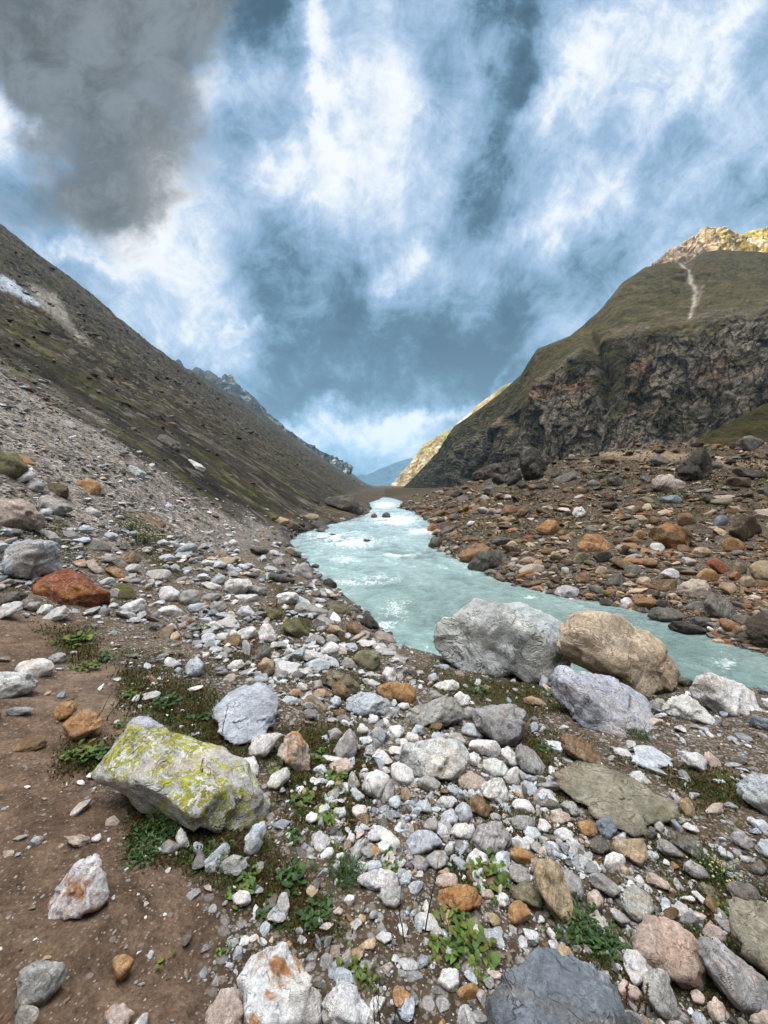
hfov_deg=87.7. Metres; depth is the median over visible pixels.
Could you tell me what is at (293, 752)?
rock
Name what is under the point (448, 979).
stone
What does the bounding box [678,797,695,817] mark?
stone
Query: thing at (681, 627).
boulder
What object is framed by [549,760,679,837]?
boulder
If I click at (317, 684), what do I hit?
stone
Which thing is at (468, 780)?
rock
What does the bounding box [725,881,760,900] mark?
stone
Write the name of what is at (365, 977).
leafy plant
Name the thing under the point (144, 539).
flowering tuft
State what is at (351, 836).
stone
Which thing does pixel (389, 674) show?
rock
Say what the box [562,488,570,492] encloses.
boulder
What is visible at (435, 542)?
boulder
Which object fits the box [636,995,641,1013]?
seed spike
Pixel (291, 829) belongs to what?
leafy plant
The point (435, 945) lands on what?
leafy plant
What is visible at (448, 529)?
boulder
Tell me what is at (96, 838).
stone
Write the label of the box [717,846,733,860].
stone
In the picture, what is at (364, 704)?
rock
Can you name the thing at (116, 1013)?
stone
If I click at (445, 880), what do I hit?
stone
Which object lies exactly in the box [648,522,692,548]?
boulder
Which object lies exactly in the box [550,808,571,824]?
stone
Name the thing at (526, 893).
stone
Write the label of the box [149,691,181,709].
leafy plant
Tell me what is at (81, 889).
rock
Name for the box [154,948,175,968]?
leafy plant
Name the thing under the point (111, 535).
rock
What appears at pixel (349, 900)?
stone
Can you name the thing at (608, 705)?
boulder
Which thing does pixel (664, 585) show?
boulder
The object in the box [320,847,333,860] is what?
stone
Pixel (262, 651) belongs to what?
rock
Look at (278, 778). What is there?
stone
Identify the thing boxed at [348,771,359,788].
stone
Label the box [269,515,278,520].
boulder
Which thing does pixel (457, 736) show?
rock
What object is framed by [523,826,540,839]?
stone
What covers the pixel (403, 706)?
stone
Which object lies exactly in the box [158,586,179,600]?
rock
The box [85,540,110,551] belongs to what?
boulder
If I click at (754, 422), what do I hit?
moraine hill
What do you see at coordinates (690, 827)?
stone
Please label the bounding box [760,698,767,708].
rock
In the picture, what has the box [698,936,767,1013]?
rock
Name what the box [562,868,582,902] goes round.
stone
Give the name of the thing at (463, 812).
stone
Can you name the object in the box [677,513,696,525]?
boulder
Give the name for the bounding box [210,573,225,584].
rock
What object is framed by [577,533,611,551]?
boulder
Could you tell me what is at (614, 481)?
boulder
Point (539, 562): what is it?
rock
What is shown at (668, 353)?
mountain
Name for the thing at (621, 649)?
boulder
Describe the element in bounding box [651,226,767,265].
summit
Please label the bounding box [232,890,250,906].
stone
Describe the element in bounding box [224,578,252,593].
boulder
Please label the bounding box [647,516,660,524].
boulder
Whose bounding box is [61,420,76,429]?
boulder
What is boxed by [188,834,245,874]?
leafy plant
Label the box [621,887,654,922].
rock
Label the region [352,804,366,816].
stone
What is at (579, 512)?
boulder
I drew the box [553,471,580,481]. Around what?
boulder
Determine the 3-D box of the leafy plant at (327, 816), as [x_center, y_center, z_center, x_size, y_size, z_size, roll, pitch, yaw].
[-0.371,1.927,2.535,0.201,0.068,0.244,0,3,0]
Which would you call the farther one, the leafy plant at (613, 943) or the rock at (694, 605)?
the rock at (694, 605)
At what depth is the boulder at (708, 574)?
13.70 m
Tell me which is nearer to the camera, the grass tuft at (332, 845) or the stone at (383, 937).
the stone at (383, 937)
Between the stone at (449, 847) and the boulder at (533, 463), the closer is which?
the stone at (449, 847)
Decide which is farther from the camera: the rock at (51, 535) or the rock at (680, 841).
the rock at (51, 535)
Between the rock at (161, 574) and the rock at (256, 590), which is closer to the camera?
the rock at (161, 574)
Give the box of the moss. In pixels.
[0,448,767,1023]
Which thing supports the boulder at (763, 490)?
on the ground
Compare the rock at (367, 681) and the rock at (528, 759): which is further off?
the rock at (367, 681)
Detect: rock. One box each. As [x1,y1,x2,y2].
[0,591,27,604]
[0,601,22,618]
[0,671,38,698]
[12,737,46,751]
[14,658,54,677]
[14,958,66,1011]
[16,467,36,481]
[23,601,40,610]
[25,479,45,492]
[36,604,53,614]
[39,508,51,515]
[40,529,60,542]
[42,605,71,620]
[46,854,109,920]
[48,652,66,663]
[53,700,77,719]
[62,708,102,741]
[72,442,81,448]
[72,559,87,567]
[79,525,95,533]
[85,559,103,573]
[86,507,100,515]
[99,577,114,584]
[104,532,117,539]
[105,566,124,578]
[109,588,119,597]
[113,584,136,599]
[120,598,146,612]
[122,551,141,563]
[125,564,141,571]
[126,716,165,729]
[146,569,170,580]
[157,539,168,545]
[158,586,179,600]
[158,605,183,615]
[159,554,175,561]
[179,589,199,599]
[180,589,199,605]
[185,657,203,676]
[201,581,221,590]
[201,593,221,601]
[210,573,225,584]
[210,601,226,611]
[227,660,244,669]
[229,539,237,545]
[235,594,258,601]
[236,606,254,617]
[236,941,322,1023]
[237,626,255,639]
[244,756,258,776]
[247,585,267,594]
[248,733,281,757]
[254,644,270,659]
[258,623,277,642]
[258,657,274,675]
[264,607,281,620]
[272,557,286,565]
[277,592,298,603]
[277,731,309,771]
[281,619,308,637]
[294,596,310,603]
[321,669,360,693]
[321,981,373,1023]
[323,578,336,587]
[325,634,339,643]
[326,625,345,635]
[328,604,350,614]
[332,680,350,699]
[333,728,357,758]
[345,692,389,716]
[346,624,362,634]
[352,649,380,671]
[360,615,379,629]
[362,678,379,685]
[362,769,389,799]
[376,681,416,702]
[382,667,396,681]
[387,725,404,738]
[391,762,414,784]
[400,736,469,781]
[405,695,466,726]
[406,829,441,854]
[428,690,441,698]
[433,680,458,691]
[436,883,482,912]
[447,732,466,745]
[454,691,470,705]
[457,770,484,789]
[461,723,482,737]
[463,706,474,719]
[469,740,500,756]
[471,820,511,854]
[472,703,527,746]
[481,777,508,802]
[482,758,508,776]
[485,947,628,1023]
[501,746,518,766]
[515,744,545,774]
[520,557,535,563]
[523,696,546,705]
[530,857,576,923]
[533,560,542,564]
[539,675,548,687]
[558,530,565,534]
[561,734,601,763]
[575,573,589,583]
[589,872,620,898]
[595,566,607,574]
[599,598,612,605]
[611,836,647,866]
[621,597,632,605]
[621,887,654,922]
[630,914,706,990]
[631,745,672,768]
[637,577,651,584]
[641,968,680,1019]
[655,600,668,607]
[655,806,675,823]
[656,838,685,857]
[660,568,679,578]
[661,694,714,724]
[666,829,705,860]
[678,751,707,771]
[686,601,703,610]
[689,616,710,626]
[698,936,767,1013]
[704,751,721,768]
[719,582,736,594]
[726,896,767,975]
[732,562,746,574]
[732,615,746,624]
[736,773,767,815]
[739,576,755,586]
[747,715,767,730]
[758,686,767,695]
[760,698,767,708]
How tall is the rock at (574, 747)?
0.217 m
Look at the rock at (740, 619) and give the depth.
10.54 m
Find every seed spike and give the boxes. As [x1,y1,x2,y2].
[366,779,372,814]
[623,981,630,1005]
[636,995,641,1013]
[643,983,648,1015]
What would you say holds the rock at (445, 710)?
on the ground
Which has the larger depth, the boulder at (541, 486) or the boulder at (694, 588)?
the boulder at (541, 486)
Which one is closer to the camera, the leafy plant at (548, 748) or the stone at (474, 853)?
the stone at (474, 853)
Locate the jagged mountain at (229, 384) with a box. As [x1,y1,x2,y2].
[175,359,352,474]
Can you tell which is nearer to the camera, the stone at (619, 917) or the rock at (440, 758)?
the stone at (619, 917)
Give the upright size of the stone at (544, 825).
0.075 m
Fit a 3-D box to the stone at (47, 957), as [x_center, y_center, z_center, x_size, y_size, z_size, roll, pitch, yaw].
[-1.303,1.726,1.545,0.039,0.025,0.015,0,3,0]
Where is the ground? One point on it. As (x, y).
(62, 940)
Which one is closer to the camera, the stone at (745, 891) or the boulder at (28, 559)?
the stone at (745, 891)
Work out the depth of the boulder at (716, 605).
11.17 m
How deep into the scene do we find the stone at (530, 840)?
2.52 m
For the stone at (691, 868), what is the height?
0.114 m
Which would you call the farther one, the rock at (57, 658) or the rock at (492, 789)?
the rock at (57, 658)
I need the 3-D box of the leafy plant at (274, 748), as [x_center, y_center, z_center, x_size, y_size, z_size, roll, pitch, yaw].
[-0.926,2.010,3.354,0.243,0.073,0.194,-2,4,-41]
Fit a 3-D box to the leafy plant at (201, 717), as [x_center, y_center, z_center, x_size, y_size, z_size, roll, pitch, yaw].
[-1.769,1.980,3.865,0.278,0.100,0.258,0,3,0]
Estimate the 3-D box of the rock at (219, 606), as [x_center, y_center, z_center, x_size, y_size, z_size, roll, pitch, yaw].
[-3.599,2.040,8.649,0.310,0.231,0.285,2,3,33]
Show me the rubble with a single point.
(538, 787)
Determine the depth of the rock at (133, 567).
9.52 m
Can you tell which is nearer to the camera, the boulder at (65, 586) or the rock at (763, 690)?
the rock at (763, 690)
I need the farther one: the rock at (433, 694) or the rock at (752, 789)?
the rock at (433, 694)
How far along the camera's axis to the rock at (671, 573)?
14.48 m
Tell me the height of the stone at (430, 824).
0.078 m
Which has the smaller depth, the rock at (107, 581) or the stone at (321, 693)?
the stone at (321, 693)
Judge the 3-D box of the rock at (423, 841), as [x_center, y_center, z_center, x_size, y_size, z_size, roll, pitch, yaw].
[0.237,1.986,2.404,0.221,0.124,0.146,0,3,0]
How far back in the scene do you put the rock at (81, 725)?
3.22 m
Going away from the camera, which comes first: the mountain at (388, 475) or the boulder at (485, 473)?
the boulder at (485, 473)
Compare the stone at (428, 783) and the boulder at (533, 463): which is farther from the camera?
the boulder at (533, 463)
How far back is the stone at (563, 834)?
2.61 m
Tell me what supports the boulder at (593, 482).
on the ground
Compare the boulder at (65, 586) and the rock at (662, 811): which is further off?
the boulder at (65, 586)
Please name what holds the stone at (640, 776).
on the ground
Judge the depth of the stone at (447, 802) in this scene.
2.85 m
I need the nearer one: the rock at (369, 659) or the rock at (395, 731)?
the rock at (395, 731)
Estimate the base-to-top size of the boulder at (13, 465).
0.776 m
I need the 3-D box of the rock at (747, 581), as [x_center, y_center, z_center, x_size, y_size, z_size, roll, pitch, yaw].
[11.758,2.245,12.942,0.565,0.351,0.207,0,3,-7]
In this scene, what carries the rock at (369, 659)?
on the ground
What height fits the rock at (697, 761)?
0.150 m
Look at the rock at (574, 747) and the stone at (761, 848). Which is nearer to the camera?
the stone at (761, 848)
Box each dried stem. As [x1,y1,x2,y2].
[106,690,133,719]
[135,673,151,714]
[191,683,210,726]
[375,977,382,1023]
[395,886,405,944]
[423,863,437,935]
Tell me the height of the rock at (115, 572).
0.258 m
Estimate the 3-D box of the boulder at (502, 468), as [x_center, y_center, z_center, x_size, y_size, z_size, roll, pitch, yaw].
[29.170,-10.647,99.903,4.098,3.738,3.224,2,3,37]
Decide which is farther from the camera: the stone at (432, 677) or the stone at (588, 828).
the stone at (432, 677)
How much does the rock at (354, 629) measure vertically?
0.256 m
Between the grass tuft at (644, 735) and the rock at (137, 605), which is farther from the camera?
the rock at (137, 605)
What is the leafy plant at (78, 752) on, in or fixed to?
on the ground
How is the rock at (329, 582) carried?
on the ground
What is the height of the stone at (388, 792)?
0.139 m
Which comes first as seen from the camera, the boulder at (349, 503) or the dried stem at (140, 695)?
the dried stem at (140, 695)
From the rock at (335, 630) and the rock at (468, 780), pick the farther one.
the rock at (335, 630)
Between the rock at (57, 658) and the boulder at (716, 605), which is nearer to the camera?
the rock at (57, 658)
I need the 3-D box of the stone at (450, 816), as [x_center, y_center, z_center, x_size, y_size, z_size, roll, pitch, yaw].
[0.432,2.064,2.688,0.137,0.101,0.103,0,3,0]
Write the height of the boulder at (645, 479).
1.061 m
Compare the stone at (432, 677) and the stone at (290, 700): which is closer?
the stone at (290, 700)
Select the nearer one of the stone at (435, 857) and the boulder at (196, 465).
the stone at (435, 857)
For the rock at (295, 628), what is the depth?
7.92 m
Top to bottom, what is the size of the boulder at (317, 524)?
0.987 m
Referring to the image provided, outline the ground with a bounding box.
[0,224,767,1023]
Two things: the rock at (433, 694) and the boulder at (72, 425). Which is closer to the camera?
the rock at (433, 694)
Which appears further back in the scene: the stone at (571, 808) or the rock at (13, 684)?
the rock at (13, 684)
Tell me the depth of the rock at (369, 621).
10.32 m
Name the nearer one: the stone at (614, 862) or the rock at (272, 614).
the stone at (614, 862)
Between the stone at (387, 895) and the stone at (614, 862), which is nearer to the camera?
the stone at (387, 895)
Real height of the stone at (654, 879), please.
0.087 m
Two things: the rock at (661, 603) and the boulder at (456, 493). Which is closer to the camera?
the rock at (661, 603)
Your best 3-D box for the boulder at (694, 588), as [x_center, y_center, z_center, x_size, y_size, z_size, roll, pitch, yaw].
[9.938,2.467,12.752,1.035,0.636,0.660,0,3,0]
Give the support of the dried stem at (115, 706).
on the ground
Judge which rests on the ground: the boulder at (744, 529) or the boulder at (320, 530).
the boulder at (744, 529)
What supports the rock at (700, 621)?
on the ground
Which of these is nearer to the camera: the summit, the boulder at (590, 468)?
the boulder at (590, 468)
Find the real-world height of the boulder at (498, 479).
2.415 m
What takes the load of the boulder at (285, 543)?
on the ground
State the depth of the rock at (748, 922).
1.83 m
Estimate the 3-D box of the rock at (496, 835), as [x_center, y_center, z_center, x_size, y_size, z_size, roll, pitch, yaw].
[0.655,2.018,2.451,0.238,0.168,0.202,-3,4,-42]
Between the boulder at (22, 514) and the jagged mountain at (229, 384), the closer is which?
the boulder at (22, 514)
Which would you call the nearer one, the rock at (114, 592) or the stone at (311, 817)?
the stone at (311, 817)
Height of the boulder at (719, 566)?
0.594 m
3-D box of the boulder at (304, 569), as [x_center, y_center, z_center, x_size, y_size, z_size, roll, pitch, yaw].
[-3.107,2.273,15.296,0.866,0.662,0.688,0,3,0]
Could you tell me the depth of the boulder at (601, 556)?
17.12 m
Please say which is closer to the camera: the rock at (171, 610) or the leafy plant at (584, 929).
the leafy plant at (584, 929)
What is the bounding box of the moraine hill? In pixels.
[689,403,767,447]
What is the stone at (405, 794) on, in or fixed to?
on the ground
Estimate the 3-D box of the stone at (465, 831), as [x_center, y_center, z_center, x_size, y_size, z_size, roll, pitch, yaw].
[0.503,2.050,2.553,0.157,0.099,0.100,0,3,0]
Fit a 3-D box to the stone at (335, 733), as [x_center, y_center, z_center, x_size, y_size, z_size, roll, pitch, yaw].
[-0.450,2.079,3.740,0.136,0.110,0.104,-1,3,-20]
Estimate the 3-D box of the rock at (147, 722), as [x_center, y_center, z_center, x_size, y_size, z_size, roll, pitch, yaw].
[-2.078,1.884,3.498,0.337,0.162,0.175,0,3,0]
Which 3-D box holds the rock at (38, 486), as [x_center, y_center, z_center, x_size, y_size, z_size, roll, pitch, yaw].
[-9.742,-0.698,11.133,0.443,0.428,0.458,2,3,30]
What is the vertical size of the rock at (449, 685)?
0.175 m
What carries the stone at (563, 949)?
on the ground
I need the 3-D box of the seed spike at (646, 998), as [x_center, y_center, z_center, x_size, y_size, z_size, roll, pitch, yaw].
[1.025,1.915,1.566,0.020,0.153,0.017,0,3,0]
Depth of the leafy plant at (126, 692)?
4.13 m
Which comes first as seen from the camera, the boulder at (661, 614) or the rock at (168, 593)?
the rock at (168, 593)
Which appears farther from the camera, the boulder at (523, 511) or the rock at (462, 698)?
the boulder at (523, 511)
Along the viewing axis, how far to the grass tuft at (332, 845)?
2.29 m
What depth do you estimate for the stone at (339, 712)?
4.33 m
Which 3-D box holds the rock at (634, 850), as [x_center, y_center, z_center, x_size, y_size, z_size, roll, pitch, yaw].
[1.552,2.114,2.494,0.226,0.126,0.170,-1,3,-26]
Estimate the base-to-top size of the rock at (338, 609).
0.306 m
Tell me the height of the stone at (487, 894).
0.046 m
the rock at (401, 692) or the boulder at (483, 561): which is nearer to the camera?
the rock at (401, 692)
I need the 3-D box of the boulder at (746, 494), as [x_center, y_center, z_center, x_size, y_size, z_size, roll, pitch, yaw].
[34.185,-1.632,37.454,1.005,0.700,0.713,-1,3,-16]
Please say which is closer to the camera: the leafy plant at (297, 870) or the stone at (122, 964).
the stone at (122, 964)
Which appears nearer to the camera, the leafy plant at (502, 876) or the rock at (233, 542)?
the leafy plant at (502, 876)
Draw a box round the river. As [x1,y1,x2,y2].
[290,497,767,687]
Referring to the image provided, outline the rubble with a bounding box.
[0,225,767,1023]
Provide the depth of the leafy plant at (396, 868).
2.20 m
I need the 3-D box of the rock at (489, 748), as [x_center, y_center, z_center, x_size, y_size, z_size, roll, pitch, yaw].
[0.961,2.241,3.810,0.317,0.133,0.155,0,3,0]
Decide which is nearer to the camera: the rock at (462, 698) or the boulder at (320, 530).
the rock at (462, 698)
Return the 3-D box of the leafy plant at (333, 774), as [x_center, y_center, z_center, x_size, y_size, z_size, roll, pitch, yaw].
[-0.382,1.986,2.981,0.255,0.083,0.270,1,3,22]
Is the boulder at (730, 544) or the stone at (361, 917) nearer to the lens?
the stone at (361, 917)
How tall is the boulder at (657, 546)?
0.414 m
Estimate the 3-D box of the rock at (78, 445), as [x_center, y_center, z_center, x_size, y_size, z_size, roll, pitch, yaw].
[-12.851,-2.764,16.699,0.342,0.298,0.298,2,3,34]
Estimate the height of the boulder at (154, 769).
0.579 m
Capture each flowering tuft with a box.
[119,521,152,530]
[129,529,165,543]
[669,809,692,824]
[679,844,754,886]
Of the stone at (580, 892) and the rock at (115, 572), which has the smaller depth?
the stone at (580, 892)
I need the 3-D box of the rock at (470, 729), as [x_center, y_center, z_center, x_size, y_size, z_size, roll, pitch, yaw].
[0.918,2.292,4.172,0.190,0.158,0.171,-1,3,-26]
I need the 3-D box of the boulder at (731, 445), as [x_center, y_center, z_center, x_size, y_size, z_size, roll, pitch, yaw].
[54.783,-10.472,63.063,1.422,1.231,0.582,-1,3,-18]
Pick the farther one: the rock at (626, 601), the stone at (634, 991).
the rock at (626, 601)
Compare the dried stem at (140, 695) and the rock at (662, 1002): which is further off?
the dried stem at (140, 695)
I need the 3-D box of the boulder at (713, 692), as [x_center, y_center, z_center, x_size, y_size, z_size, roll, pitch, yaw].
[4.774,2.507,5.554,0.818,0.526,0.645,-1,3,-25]
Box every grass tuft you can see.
[154,816,187,838]
[259,823,274,855]
[313,845,375,898]
[319,832,342,854]
[620,725,665,744]
[710,768,736,784]
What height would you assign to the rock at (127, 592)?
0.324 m
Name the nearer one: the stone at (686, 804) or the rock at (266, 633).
the stone at (686, 804)
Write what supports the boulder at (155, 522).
on the ground
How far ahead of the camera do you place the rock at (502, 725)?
4.05 m
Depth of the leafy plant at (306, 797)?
2.70 m
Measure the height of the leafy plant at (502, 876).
0.087 m
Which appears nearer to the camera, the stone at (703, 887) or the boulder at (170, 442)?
the stone at (703, 887)
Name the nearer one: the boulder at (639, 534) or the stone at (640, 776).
the stone at (640, 776)
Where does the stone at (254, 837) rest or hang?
on the ground
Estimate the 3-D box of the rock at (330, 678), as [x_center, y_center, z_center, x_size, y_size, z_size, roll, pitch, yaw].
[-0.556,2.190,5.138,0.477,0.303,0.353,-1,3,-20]
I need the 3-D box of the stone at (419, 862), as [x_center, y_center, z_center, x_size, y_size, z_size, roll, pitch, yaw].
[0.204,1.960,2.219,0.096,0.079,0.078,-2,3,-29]
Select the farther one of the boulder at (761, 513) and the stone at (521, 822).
the boulder at (761, 513)
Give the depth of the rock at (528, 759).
3.51 m
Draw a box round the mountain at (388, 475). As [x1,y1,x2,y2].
[356,458,412,485]
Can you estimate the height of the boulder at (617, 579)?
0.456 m
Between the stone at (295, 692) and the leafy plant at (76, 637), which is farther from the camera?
the leafy plant at (76, 637)
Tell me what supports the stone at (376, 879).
on the ground
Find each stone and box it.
[15,1005,38,1023]
[42,955,50,960]
[66,834,89,847]
[91,833,101,841]
[103,1003,134,1023]
[112,954,133,981]
[175,828,188,848]
[205,987,243,1023]
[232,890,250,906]
[244,821,265,855]
[266,767,290,789]
[282,696,300,704]
[290,689,300,696]
[297,682,307,691]
[305,811,317,823]
[313,680,322,689]
[313,689,326,697]
[317,803,329,814]
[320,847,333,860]
[328,728,342,739]
[330,695,341,708]
[331,807,345,818]
[333,709,344,717]
[333,907,342,914]
[336,852,344,858]
[344,894,354,905]
[346,833,354,843]
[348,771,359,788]
[350,787,364,802]
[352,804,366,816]
[357,723,368,734]
[357,868,398,890]
[358,914,365,922]
[359,937,375,950]
[366,860,381,871]
[367,714,378,723]
[367,824,385,841]
[376,931,391,944]
[378,840,389,852]
[379,828,399,849]
[379,886,402,908]
[381,778,394,804]
[388,795,401,808]
[397,703,409,709]
[401,787,410,801]
[406,732,418,742]
[411,724,423,735]
[412,855,428,872]
[415,800,431,812]
[418,776,440,791]
[423,817,437,830]
[426,850,448,869]
[427,673,437,681]
[435,873,458,887]
[437,796,456,808]
[438,868,449,873]
[438,968,458,991]
[440,808,457,825]
[445,841,454,855]
[451,823,474,839]
[455,802,472,822]
[457,983,478,1000]
[466,848,489,864]
[468,752,480,766]
[469,795,491,818]
[481,889,493,899]
[487,912,500,926]
[490,812,500,820]
[497,892,509,908]
[507,899,530,924]
[509,863,529,883]
[509,881,543,908]
[510,846,534,864]
[511,798,533,812]
[511,815,535,830]
[512,836,529,849]
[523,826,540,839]
[523,836,533,844]
[537,818,551,832]
[547,927,556,939]
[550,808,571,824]
[553,827,573,841]
[557,944,573,955]
[560,800,579,816]
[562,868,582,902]
[571,875,583,902]
[578,820,597,836]
[587,889,603,910]
[589,836,611,854]
[589,910,608,929]
[595,816,617,839]
[604,852,625,871]
[609,907,630,926]
[617,979,642,1001]
[623,949,653,986]
[629,771,651,783]
[646,826,656,839]
[646,872,670,889]
[654,821,663,832]
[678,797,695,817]
[682,822,699,833]
[683,860,709,880]
[690,989,704,1004]
[691,891,704,904]
[698,882,717,898]
[704,895,717,913]
[705,802,723,814]
[706,996,729,1023]
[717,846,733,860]
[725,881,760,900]
[731,830,753,850]
[749,860,767,874]
[749,1009,767,1023]
[755,839,767,857]
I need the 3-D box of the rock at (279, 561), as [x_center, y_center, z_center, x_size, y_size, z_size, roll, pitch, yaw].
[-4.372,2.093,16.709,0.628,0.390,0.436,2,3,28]
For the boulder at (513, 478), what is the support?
on the ground
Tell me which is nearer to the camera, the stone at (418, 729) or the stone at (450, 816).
the stone at (450, 816)
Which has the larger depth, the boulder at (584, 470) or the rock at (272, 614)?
the boulder at (584, 470)
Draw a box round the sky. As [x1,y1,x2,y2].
[0,0,767,475]
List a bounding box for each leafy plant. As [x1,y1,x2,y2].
[50,628,100,647]
[59,738,100,761]
[67,659,101,671]
[80,741,110,762]
[91,647,131,662]
[110,717,129,728]
[114,831,176,872]
[115,686,142,699]
[123,810,187,854]
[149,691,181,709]
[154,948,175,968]
[187,710,212,725]
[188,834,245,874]
[213,940,231,956]
[225,864,261,908]
[255,893,276,928]
[267,760,289,774]
[272,742,282,757]
[276,857,317,896]
[283,826,301,845]
[290,787,324,811]
[296,889,332,930]
[310,747,327,764]
[311,801,338,831]
[318,765,354,788]
[336,943,361,977]
[354,961,379,992]
[382,848,401,872]
[424,933,449,962]
[432,899,470,945]
[442,917,499,975]
[463,847,512,904]
[465,684,494,693]
[472,961,487,985]
[536,740,558,752]
[538,890,622,960]
[539,687,552,696]
[579,920,632,975]
[712,894,728,916]
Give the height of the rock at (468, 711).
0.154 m
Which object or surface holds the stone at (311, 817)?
on the ground
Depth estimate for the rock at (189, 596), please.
8.51 m
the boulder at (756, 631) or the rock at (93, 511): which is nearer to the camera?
the boulder at (756, 631)
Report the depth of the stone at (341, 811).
2.56 m
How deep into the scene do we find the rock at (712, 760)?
3.71 m
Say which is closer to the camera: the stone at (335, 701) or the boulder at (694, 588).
the stone at (335, 701)
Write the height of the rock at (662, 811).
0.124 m
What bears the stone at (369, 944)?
on the ground
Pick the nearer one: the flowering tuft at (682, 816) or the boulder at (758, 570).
the flowering tuft at (682, 816)
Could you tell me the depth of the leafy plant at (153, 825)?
2.28 m
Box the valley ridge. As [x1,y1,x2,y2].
[390,383,510,485]
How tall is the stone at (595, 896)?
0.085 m
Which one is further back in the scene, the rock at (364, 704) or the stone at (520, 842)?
the rock at (364, 704)
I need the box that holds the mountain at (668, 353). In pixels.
[402,250,767,487]
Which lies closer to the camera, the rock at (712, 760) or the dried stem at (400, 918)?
the dried stem at (400, 918)
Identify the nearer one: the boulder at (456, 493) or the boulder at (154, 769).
the boulder at (154, 769)
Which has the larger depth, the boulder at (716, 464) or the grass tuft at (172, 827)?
the boulder at (716, 464)
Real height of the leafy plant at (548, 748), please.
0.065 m
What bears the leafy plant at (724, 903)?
on the ground
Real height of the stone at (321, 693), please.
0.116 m
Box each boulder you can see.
[0,452,28,478]
[0,497,45,529]
[0,539,61,578]
[18,454,35,465]
[31,568,110,606]
[36,495,72,515]
[46,483,68,499]
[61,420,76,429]
[76,478,101,494]
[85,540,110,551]
[90,723,271,833]
[128,465,146,477]
[137,512,165,527]
[157,435,181,450]
[188,459,205,471]
[212,682,278,744]
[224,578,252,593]
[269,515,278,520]
[275,517,289,524]
[281,540,290,546]
[292,562,312,578]
[305,513,319,519]
[311,521,328,529]
[315,528,325,531]
[324,495,364,514]
[382,512,389,517]
[428,537,441,547]
[433,597,570,683]
[434,509,445,515]
[441,525,455,533]
[450,490,462,496]
[458,543,489,562]
[462,535,478,541]
[467,521,474,525]
[467,550,502,571]
[472,462,499,480]
[482,484,498,491]
[490,536,507,545]
[492,473,505,484]
[493,462,509,474]
[501,505,516,515]
[505,470,521,485]
[516,481,529,488]
[517,505,529,517]
[519,444,550,479]
[536,520,558,534]
[537,483,547,489]
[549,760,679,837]
[550,467,562,478]
[550,665,653,736]
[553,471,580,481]
[554,585,578,597]
[557,610,680,696]
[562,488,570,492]
[572,506,585,518]
[572,552,588,563]
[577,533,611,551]
[580,467,592,473]
[585,466,594,471]
[587,479,599,485]
[592,551,612,562]
[600,455,619,463]
[607,477,622,485]
[608,573,624,585]
[633,530,644,539]
[640,476,650,483]
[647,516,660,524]
[647,607,685,621]
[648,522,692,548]
[649,455,668,465]
[650,543,664,551]
[651,474,686,491]
[654,579,677,591]
[657,495,682,503]
[668,621,708,633]
[675,447,712,480]
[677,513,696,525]
[677,579,710,598]
[689,672,764,716]
[691,547,711,557]
[695,568,718,581]
[701,495,715,503]
[703,591,737,618]
[706,558,730,573]
[712,461,722,468]
[713,515,728,526]
[721,537,744,550]
[723,477,750,487]
[728,442,735,448]
[729,515,761,541]
[732,468,766,477]
[735,435,764,450]
[742,491,753,497]
[744,612,767,647]
[749,560,767,580]
[753,453,764,458]
[753,508,767,518]
[756,487,767,494]
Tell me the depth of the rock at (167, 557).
11.34 m
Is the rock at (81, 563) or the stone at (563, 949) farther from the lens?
the rock at (81, 563)
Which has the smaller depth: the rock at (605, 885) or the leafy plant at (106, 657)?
the rock at (605, 885)
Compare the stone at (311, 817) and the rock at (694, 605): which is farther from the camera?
the rock at (694, 605)
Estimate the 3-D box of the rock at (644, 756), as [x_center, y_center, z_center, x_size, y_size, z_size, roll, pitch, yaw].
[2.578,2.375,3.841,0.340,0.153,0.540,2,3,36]
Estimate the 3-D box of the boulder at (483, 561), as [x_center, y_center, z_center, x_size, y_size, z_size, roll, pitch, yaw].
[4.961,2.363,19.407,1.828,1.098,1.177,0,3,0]
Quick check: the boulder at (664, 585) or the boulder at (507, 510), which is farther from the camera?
the boulder at (507, 510)
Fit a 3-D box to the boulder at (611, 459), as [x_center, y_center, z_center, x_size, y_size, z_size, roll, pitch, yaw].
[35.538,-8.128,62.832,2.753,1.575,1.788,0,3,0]
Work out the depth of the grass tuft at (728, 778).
3.41 m
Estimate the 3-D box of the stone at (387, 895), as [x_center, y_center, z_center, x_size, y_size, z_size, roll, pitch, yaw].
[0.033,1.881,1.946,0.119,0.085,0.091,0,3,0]
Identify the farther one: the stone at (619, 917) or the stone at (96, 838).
the stone at (96, 838)
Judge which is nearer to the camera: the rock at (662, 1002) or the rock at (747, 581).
the rock at (662, 1002)
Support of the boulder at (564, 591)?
in the river
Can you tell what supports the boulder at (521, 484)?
on the ground
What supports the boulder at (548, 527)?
on the ground
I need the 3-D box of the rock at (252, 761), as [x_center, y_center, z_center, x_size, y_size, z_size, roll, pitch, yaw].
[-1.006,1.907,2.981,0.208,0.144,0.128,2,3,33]
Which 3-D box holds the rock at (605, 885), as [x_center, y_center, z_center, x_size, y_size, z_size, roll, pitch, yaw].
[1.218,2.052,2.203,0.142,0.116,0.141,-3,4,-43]
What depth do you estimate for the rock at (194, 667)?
5.04 m
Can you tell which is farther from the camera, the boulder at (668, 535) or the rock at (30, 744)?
the boulder at (668, 535)
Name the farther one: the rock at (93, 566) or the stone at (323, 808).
the rock at (93, 566)

